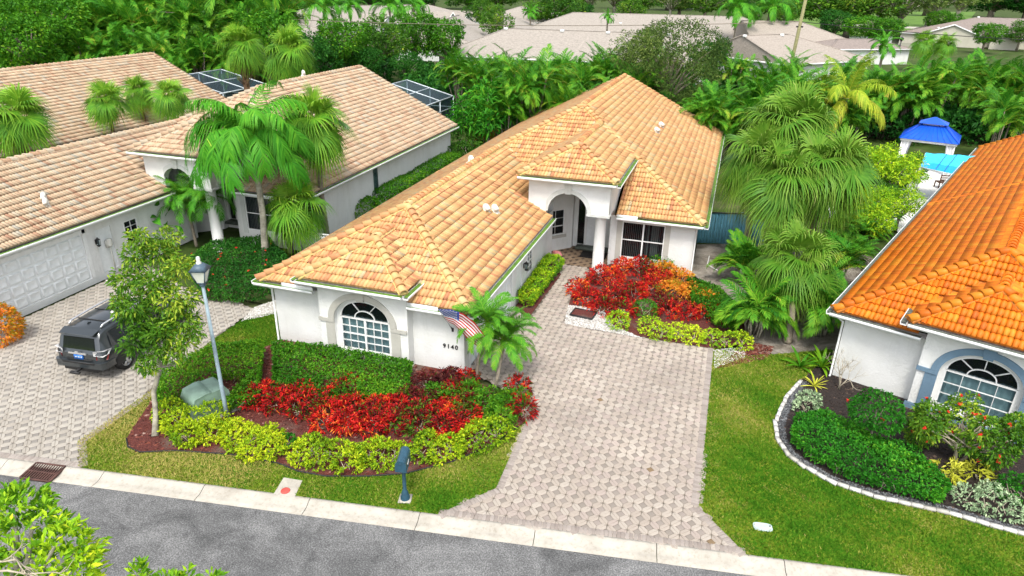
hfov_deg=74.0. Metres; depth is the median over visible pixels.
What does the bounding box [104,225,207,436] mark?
street tree
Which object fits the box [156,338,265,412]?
clipped hedge
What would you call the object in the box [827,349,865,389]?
bare shrub
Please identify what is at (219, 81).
pool cage
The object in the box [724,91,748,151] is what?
areca palm
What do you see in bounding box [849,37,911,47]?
pond
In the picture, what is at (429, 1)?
leafy tree
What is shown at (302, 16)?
areca palm
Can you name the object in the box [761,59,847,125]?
areca palm
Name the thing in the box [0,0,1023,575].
ground
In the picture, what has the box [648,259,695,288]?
croton shrub
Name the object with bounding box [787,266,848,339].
areca palm
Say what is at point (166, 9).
areca palm
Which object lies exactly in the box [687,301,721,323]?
croton shrub
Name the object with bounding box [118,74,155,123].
fan palm
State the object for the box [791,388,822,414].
silver shrub
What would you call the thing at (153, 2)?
areca palm
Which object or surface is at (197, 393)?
transformer box
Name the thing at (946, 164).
swimming pool
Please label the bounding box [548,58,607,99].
areca palm
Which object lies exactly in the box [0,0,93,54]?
leafy tree
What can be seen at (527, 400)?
croton shrub
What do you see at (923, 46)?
fan palm
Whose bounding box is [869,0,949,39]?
leafy tree
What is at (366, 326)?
window
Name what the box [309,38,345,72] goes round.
leafy tree
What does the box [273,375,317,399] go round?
croton shrub
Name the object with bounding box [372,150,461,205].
clipped hedge
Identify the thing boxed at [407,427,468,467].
yellow shrub
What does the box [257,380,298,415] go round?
croton shrub
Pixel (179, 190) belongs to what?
palm
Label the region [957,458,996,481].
golden plant
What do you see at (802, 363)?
bird nest fern
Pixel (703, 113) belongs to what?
areca palm
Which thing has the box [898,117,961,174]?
gazebo
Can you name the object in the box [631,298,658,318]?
green mound
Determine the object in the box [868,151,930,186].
feathery tree
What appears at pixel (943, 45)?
fan palm
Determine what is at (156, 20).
areca palm
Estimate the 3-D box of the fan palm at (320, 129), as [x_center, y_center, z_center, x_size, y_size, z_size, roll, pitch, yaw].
[-9.700,-6.079,34.155,4.310,8.246,4.016,-21,32,-39]
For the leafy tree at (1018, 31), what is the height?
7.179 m
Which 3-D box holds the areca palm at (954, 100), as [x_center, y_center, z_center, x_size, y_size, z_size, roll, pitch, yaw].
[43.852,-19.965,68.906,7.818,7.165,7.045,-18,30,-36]
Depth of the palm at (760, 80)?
60.67 m
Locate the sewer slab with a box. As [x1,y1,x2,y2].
[274,477,301,496]
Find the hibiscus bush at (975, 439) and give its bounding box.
[900,390,1023,471]
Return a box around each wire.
[805,22,1023,39]
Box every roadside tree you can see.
[0,476,113,575]
[124,555,229,575]
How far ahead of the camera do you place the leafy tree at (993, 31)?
152.05 m
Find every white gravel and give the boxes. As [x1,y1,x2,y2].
[242,301,276,320]
[713,347,745,367]
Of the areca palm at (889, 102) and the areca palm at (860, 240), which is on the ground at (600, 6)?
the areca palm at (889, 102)
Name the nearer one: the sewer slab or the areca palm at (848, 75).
the sewer slab
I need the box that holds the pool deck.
[829,168,949,231]
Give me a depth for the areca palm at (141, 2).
84.78 m
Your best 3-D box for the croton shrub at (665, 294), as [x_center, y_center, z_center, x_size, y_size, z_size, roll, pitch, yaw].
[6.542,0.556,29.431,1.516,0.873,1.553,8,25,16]
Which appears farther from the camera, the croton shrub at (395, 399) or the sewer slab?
the croton shrub at (395, 399)
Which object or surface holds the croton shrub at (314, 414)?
on the mulch bed at (305, 426)
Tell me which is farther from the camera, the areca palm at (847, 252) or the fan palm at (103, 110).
the fan palm at (103, 110)
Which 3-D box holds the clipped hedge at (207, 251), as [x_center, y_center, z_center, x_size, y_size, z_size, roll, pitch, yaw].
[-12.607,-1.000,31.557,4.335,1.062,7.497,-14,28,-30]
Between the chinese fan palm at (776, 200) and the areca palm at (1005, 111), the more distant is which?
the areca palm at (1005, 111)
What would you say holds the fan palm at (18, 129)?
on the ground at (600, 6)
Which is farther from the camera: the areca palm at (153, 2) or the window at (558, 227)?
the areca palm at (153, 2)
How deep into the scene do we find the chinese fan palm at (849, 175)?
30.44 m
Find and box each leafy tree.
[0,0,38,53]
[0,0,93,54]
[0,10,76,68]
[182,1,235,64]
[229,9,300,81]
[266,30,331,77]
[296,1,330,8]
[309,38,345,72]
[312,16,378,68]
[345,47,386,75]
[353,0,397,4]
[359,13,411,79]
[387,9,443,59]
[388,50,427,80]
[397,0,438,5]
[420,16,465,58]
[444,0,492,10]
[446,93,495,150]
[457,74,520,141]
[461,0,497,22]
[478,3,514,33]
[489,0,522,11]
[521,0,586,19]
[529,1,550,20]
[552,0,595,12]
[566,3,594,13]
[575,0,606,10]
[605,14,733,107]
[608,0,632,12]
[615,0,647,13]
[624,0,662,11]
[648,0,690,13]
[655,0,707,14]
[677,0,730,14]
[688,37,732,82]
[730,4,763,19]
[747,0,785,19]
[775,0,804,20]
[788,0,886,29]
[799,0,911,38]
[817,8,856,33]
[840,15,909,38]
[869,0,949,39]
[876,16,904,38]
[902,0,979,25]
[923,9,965,25]
[947,0,1003,20]
[966,0,1023,16]
[971,22,1008,52]
[979,0,1023,17]
[1003,19,1023,50]
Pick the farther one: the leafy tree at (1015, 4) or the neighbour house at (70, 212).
the leafy tree at (1015, 4)
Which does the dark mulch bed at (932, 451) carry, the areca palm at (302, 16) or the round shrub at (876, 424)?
the round shrub at (876, 424)
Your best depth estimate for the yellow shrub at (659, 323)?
26.91 m
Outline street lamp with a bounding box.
[188,256,228,421]
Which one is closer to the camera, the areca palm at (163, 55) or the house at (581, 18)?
the areca palm at (163, 55)
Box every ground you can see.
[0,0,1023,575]
[692,243,877,355]
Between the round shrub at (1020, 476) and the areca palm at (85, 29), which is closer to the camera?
the round shrub at (1020, 476)
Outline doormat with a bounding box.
[579,250,607,259]
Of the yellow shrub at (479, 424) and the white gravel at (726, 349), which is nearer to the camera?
the yellow shrub at (479, 424)
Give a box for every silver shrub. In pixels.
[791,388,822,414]
[948,479,1023,524]
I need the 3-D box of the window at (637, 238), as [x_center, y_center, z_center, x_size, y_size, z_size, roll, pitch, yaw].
[6.359,-2.277,33.157,2.050,1.840,0.083,8,25,16]
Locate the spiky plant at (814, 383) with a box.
[802,370,826,391]
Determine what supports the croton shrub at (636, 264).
on the planting bed at (702, 323)
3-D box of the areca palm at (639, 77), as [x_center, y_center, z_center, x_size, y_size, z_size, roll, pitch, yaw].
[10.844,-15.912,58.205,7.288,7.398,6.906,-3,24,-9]
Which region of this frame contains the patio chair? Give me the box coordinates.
[933,175,949,188]
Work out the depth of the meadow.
310.05 m
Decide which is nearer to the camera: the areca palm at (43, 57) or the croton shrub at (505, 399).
the croton shrub at (505, 399)
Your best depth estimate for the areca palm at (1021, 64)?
66.30 m
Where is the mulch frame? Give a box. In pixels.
[569,307,596,319]
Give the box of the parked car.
[54,298,186,374]
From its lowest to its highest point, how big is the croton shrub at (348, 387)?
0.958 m
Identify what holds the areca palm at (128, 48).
on the ground at (600, 6)
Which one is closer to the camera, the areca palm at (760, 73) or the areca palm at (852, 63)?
the areca palm at (760, 73)
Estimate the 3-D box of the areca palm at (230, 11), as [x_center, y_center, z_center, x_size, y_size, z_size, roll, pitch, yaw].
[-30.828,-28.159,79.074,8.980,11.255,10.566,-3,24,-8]
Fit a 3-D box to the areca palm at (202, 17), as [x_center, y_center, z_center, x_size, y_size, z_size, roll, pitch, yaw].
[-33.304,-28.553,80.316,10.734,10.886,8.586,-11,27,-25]
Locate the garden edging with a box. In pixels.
[773,379,1023,535]
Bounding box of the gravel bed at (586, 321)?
[564,306,639,337]
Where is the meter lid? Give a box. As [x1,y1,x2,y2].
[753,522,772,531]
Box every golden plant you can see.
[929,456,968,486]
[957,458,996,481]
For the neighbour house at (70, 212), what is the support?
on the ground at (600, 6)
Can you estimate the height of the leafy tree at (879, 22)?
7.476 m
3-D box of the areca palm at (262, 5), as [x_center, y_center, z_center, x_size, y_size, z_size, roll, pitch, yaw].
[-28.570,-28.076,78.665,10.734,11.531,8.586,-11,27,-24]
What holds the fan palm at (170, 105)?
on the ground at (600, 6)
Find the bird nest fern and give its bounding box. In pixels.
[782,345,819,375]
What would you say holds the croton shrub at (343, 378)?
on the mulch bed at (305, 426)
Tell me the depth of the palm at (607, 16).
144.01 m
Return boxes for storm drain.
[19,462,65,482]
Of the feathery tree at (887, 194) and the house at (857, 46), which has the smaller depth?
the feathery tree at (887, 194)
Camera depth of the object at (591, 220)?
35.66 m
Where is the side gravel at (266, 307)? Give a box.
[242,301,276,320]
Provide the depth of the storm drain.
19.04 m
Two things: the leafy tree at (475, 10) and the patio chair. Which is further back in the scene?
the leafy tree at (475, 10)
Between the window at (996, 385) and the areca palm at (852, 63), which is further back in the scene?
the areca palm at (852, 63)
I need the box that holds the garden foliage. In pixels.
[840,154,928,209]
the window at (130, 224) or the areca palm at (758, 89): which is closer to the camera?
the window at (130, 224)
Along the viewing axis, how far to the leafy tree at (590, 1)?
270.93 m
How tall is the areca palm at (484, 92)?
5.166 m
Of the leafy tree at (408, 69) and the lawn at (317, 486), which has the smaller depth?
the lawn at (317, 486)
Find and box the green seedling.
[276,432,297,451]
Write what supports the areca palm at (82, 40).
on the ground at (600, 6)
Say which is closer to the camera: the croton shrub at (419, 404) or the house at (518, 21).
the croton shrub at (419, 404)
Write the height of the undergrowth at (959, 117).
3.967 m
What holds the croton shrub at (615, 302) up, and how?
on the planting bed at (702, 323)
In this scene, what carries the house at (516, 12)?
on the ground at (600, 6)
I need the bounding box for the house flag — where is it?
[437,308,484,345]
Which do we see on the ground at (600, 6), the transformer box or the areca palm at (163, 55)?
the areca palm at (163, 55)
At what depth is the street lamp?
19.57 m
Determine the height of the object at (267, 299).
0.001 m
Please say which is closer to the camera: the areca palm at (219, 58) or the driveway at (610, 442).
the driveway at (610, 442)
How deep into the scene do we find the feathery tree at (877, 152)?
44.36 m
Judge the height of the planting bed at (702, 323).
0.001 m
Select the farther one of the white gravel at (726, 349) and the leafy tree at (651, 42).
the leafy tree at (651, 42)
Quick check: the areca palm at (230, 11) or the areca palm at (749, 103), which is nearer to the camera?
the areca palm at (749, 103)
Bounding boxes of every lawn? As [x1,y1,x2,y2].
[83,316,523,513]
[700,350,1023,575]
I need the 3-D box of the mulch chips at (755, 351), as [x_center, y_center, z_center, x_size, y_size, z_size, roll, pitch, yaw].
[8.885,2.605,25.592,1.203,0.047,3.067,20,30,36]
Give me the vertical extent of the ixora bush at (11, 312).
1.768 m
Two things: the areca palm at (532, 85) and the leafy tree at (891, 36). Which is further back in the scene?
the leafy tree at (891, 36)
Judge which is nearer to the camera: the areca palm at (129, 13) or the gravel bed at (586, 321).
the gravel bed at (586, 321)
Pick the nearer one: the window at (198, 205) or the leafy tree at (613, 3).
the window at (198, 205)
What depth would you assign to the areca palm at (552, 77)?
57.83 m
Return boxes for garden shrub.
[447,138,482,159]
[450,125,485,155]
[470,128,504,148]
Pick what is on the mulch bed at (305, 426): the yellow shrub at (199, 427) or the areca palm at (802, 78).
the yellow shrub at (199, 427)
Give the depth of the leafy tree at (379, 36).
89.81 m
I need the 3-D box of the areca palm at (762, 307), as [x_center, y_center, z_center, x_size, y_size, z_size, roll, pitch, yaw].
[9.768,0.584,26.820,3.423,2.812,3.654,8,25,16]
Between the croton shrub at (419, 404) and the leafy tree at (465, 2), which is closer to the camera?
the croton shrub at (419, 404)
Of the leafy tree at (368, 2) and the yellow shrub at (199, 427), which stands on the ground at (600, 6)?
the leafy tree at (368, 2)
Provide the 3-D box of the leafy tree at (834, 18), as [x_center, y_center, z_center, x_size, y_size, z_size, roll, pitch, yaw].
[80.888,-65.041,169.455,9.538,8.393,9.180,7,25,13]
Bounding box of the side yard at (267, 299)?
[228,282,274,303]
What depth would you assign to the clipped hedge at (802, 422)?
19.43 m
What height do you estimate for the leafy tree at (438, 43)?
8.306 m
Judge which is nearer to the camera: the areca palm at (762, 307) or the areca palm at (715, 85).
the areca palm at (762, 307)
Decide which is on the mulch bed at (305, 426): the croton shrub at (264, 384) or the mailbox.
the croton shrub at (264, 384)
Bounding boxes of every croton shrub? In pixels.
[236,377,277,412]
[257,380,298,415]
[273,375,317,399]
[275,377,322,423]
[300,384,349,433]
[315,379,364,407]
[326,387,374,437]
[331,372,364,404]
[349,393,396,439]
[354,373,405,401]
[372,391,421,436]
[392,383,443,409]
[394,396,443,441]
[409,365,462,389]
[419,395,466,440]
[422,380,459,409]
[437,365,483,402]
[437,389,484,436]
[455,377,503,419]
[482,383,533,433]
[502,372,540,425]
[562,276,601,307]
[584,262,626,287]
[585,294,640,318]
[599,279,648,308]
[610,254,653,278]
[636,266,673,296]
[641,254,677,270]
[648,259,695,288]
[649,290,680,311]
[650,298,702,320]
[652,277,699,301]
[679,280,720,304]
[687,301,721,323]
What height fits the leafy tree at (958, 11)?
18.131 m
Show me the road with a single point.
(169, 533)
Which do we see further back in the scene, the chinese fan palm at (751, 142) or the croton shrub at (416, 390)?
the chinese fan palm at (751, 142)
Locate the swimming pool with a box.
[914,153,973,193]
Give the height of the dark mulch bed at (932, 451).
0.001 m
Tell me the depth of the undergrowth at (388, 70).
90.08 m
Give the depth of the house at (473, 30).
132.98 m
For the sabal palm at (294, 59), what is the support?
on the ground at (600, 6)
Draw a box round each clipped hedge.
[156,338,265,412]
[185,234,288,304]
[270,339,413,407]
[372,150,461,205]
[517,252,564,307]
[685,275,742,329]
[790,407,952,504]
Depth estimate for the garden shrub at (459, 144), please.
51.45 m
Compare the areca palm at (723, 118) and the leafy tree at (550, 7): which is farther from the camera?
the leafy tree at (550, 7)
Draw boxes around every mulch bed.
[126,340,524,476]
[778,352,1023,528]
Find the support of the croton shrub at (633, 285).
on the planting bed at (702, 323)
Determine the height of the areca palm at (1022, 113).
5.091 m
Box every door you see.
[0,234,91,316]
[94,226,118,271]
[395,461,406,472]
[471,275,510,363]
[516,263,520,302]
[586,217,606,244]
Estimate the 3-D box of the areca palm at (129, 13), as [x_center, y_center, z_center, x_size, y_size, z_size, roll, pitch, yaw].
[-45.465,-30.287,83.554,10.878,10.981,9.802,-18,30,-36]
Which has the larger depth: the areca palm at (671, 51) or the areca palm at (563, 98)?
the areca palm at (671, 51)
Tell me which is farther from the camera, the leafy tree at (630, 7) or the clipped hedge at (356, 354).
the leafy tree at (630, 7)
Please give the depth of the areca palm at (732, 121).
52.53 m
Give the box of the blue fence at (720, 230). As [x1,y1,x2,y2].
[696,212,765,244]
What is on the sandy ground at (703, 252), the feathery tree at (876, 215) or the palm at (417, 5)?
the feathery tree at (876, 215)
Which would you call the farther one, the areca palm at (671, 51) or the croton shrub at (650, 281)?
the areca palm at (671, 51)
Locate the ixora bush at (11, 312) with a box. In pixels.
[0,301,27,348]
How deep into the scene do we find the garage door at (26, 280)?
28.51 m
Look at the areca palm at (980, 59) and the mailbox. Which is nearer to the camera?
the mailbox
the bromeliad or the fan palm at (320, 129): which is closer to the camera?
the bromeliad
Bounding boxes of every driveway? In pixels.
[0,264,252,468]
[438,264,745,556]
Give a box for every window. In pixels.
[122,217,139,241]
[194,198,205,209]
[244,195,281,233]
[340,301,390,355]
[526,249,532,274]
[552,209,564,235]
[620,221,665,261]
[935,357,1018,418]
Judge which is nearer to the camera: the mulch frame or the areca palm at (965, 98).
the mulch frame
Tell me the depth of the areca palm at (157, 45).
74.23 m
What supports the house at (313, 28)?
on the ground at (600, 6)
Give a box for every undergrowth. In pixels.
[188,41,397,82]
[401,59,695,107]
[713,80,1023,145]
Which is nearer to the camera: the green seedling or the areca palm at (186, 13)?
the green seedling
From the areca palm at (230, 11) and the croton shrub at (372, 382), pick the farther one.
the areca palm at (230, 11)
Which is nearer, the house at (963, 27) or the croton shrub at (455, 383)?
the croton shrub at (455, 383)
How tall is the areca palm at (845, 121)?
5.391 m
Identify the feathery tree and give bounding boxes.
[845,198,898,251]
[854,181,895,217]
[861,140,903,180]
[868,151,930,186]
[875,182,926,231]
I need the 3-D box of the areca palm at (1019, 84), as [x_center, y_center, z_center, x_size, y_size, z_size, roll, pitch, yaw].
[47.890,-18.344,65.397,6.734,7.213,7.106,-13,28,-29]
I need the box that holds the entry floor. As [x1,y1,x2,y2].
[551,246,607,268]
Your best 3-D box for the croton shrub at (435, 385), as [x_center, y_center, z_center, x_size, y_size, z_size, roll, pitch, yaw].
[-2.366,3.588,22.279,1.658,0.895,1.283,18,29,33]
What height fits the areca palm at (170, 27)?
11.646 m
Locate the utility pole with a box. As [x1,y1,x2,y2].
[790,0,806,62]
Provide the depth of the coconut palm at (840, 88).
54.97 m
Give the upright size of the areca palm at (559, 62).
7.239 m
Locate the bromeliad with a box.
[804,344,834,376]
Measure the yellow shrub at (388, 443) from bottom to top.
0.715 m
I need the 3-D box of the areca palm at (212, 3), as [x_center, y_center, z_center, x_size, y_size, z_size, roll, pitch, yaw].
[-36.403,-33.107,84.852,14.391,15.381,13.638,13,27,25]
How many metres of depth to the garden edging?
18.67 m
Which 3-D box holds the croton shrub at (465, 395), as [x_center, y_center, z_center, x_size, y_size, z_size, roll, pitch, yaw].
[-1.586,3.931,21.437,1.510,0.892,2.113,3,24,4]
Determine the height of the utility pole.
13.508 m
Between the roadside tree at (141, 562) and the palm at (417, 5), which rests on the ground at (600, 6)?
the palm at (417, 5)
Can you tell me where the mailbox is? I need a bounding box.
[395,446,412,503]
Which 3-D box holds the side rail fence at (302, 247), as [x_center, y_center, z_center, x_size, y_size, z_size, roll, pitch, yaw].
[-8.668,-2.037,33.891,4.500,1.250,0.220,8,25,16]
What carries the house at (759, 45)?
on the ground at (600, 6)
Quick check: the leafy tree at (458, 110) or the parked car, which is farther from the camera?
the leafy tree at (458, 110)
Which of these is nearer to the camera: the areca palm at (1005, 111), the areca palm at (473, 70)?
the areca palm at (1005, 111)
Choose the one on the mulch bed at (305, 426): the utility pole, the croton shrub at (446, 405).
the croton shrub at (446, 405)
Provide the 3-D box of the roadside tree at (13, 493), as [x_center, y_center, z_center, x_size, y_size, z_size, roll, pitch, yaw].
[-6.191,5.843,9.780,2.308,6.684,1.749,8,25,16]
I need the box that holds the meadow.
[781,12,974,36]
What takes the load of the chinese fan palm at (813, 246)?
on the sandy ground at (703, 252)
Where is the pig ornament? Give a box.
[552,250,561,255]
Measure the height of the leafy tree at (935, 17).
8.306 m
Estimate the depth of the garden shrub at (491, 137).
57.28 m
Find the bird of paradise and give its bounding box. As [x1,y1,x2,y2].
[150,201,182,233]
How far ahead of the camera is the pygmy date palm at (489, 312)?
22.52 m
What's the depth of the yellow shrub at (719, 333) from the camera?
26.25 m
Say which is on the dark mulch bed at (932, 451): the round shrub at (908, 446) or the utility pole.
the round shrub at (908, 446)
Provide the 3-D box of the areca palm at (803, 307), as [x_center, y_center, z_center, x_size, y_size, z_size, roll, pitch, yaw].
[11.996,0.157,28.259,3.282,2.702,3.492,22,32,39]
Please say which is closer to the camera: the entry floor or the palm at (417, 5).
the entry floor
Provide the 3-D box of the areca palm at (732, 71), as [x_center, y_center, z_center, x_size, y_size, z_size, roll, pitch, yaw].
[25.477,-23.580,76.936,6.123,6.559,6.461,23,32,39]
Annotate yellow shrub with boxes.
[150,395,233,449]
[216,416,288,463]
[284,431,369,476]
[352,434,411,473]
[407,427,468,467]
[451,415,515,459]
[605,309,630,330]
[635,315,674,340]
[665,321,704,346]
[699,327,754,351]
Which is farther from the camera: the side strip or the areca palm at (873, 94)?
the areca palm at (873, 94)
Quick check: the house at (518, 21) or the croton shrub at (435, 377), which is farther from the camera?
the house at (518, 21)
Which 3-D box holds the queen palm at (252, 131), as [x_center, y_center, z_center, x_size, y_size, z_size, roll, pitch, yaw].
[-12.512,-5.454,32.668,6.461,8.236,6.484,8,25,16]
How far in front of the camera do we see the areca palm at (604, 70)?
63.49 m
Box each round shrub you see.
[354,195,381,218]
[846,386,907,443]
[867,437,926,466]
[991,470,1023,504]
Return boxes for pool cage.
[189,69,262,97]
[392,80,453,120]
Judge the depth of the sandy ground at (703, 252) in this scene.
30.45 m
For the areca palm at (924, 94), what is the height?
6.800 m
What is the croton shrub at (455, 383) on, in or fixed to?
on the mulch bed at (305, 426)
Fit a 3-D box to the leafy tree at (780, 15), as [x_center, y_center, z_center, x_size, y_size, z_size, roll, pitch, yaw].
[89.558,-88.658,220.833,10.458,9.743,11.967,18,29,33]
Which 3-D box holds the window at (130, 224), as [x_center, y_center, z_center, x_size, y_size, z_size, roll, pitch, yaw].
[-18.450,-2.774,32.560,0.650,1.530,1.400,8,25,16]
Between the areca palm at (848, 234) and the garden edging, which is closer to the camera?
the garden edging
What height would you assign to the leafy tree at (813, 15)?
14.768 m
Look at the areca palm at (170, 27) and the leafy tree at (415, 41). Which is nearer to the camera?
the areca palm at (170, 27)
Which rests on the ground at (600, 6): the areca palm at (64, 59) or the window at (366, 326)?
the areca palm at (64, 59)
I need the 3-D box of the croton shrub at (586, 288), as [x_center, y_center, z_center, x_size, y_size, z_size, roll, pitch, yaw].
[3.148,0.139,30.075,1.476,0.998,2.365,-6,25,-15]
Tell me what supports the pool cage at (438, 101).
on the ground at (600, 6)
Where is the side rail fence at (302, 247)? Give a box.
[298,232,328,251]
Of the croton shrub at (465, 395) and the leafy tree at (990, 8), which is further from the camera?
the leafy tree at (990, 8)
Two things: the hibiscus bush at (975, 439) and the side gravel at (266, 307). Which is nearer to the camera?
the hibiscus bush at (975, 439)
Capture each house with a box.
[0,52,226,157]
[0,65,458,324]
[251,73,724,374]
[297,4,478,34]
[297,24,351,43]
[396,15,487,60]
[434,27,717,84]
[479,16,536,32]
[497,6,559,23]
[532,12,747,40]
[718,34,872,79]
[733,20,846,41]
[817,39,912,64]
[826,134,1023,442]
[899,16,1023,50]
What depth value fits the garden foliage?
44.24 m
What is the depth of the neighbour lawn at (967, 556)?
17.98 m
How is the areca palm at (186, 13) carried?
on the ground at (600, 6)
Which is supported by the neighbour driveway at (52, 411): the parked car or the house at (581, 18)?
the parked car
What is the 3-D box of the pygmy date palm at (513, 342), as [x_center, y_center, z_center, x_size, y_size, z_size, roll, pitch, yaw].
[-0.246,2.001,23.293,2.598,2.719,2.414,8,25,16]
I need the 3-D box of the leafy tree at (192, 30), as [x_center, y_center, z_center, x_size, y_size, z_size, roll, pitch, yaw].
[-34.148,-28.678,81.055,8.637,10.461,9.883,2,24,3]
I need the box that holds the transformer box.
[180,377,238,420]
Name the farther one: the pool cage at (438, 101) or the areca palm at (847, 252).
the pool cage at (438, 101)
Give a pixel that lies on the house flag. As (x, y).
(458, 320)
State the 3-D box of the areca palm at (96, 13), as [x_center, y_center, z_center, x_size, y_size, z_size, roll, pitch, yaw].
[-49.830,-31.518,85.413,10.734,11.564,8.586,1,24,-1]
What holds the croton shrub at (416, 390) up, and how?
on the mulch bed at (305, 426)
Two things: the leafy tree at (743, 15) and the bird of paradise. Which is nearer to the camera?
the bird of paradise
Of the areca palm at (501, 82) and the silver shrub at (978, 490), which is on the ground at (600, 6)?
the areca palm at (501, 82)
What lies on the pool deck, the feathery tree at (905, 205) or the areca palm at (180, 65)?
the feathery tree at (905, 205)
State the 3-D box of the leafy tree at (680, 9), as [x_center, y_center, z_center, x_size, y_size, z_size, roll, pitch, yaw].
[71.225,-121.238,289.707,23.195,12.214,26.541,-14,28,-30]
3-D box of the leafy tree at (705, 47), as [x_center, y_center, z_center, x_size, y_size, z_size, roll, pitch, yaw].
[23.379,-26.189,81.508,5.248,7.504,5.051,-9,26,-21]
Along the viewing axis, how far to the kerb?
17.52 m
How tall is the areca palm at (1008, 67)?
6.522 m
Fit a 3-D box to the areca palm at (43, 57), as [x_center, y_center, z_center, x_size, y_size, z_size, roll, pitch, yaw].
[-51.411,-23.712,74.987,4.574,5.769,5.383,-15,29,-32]
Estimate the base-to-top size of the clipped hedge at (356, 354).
0.787 m
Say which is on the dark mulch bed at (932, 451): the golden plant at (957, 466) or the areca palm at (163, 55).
the golden plant at (957, 466)
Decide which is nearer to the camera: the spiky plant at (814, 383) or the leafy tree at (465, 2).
the spiky plant at (814, 383)
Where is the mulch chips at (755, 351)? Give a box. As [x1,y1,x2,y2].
[717,342,773,367]
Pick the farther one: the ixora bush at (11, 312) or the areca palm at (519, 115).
the areca palm at (519, 115)
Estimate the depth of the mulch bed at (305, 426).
20.79 m
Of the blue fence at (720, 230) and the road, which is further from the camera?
the blue fence at (720, 230)
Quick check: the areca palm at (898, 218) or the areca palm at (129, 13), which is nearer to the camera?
the areca palm at (898, 218)
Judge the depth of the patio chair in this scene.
47.97 m
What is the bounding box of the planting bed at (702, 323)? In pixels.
[564,264,750,347]
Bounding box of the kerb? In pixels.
[0,457,907,575]
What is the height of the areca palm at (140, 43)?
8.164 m
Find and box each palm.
[0,82,63,157]
[37,47,54,63]
[45,24,107,59]
[46,52,79,62]
[59,19,102,46]
[66,0,96,24]
[72,20,146,59]
[79,0,125,37]
[80,78,133,133]
[84,0,176,43]
[91,0,141,38]
[107,0,169,17]
[114,30,148,55]
[117,23,187,54]
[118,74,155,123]
[119,0,170,20]
[125,26,202,70]
[127,2,184,68]
[145,78,195,123]
[147,0,204,73]
[149,0,198,70]
[154,169,207,246]
[156,0,231,71]
[160,53,178,61]
[161,31,225,72]
[167,0,242,32]
[167,54,195,72]
[180,172,236,222]
[181,0,263,63]
[182,80,324,263]
[193,36,256,71]
[210,0,277,80]
[211,32,269,78]
[212,0,325,81]
[213,22,268,89]
[216,0,308,82]
[231,0,326,82]
[258,177,333,255]
[263,23,318,81]
[281,81,359,236]
[300,0,348,26]
[332,0,367,36]
[368,0,413,27]
[400,0,429,18]
[427,45,485,114]
[448,52,504,99]
[451,286,524,380]
[463,79,505,134]
[465,307,541,393]
[471,49,519,85]
[471,87,535,135]
[482,60,537,129]
[485,42,575,122]
[498,58,573,114]
[522,4,538,24]
[525,50,587,85]
[536,81,600,113]
[548,48,591,86]
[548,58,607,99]
[580,46,632,82]
[581,41,621,86]
[599,8,616,30]
[602,56,675,98]
[646,44,685,71]
[676,80,731,125]
[678,79,739,134]
[695,92,746,162]
[696,93,741,147]
[706,228,770,285]
[711,117,797,241]
[712,50,761,89]
[713,0,765,37]
[713,263,801,339]
[718,80,746,146]
[720,71,798,145]
[722,89,783,135]
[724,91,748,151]
[729,78,841,242]
[730,55,808,89]
[732,137,836,251]
[742,70,777,93]
[743,215,847,343]
[751,0,799,24]
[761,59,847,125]
[767,125,884,252]
[769,45,821,83]
[778,263,841,324]
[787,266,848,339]
[803,229,879,284]
[808,69,851,93]
[809,59,866,95]
[811,51,897,136]
[816,206,878,241]
[824,91,870,137]
[829,52,880,81]
[832,94,886,137]
[842,235,880,266]
[843,64,910,139]
[851,219,892,244]
[852,63,930,138]
[858,199,911,238]
[869,26,903,77]
[876,60,941,139]
[887,62,962,130]
[897,51,988,123]
[906,29,939,64]
[925,54,985,110]
[931,31,960,62]
[955,60,1022,131]
[959,47,1005,100]
[964,79,1015,142]
[975,84,1023,141]
[983,62,1023,102]
[988,55,1023,77]
[993,99,1023,134]
[1001,58,1023,128]
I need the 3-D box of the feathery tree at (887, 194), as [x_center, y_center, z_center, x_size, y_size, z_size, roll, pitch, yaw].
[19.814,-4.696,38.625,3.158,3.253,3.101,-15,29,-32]
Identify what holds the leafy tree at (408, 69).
on the ground at (600, 6)
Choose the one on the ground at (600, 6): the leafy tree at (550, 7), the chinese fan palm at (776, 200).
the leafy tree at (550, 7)
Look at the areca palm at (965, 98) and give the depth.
65.25 m
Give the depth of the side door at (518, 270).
29.52 m
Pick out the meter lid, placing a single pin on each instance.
(759, 526)
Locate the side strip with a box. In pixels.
[516,262,560,316]
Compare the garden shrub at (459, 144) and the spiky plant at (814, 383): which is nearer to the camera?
the spiky plant at (814, 383)
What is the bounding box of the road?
[0,475,750,575]
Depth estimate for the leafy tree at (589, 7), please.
196.45 m

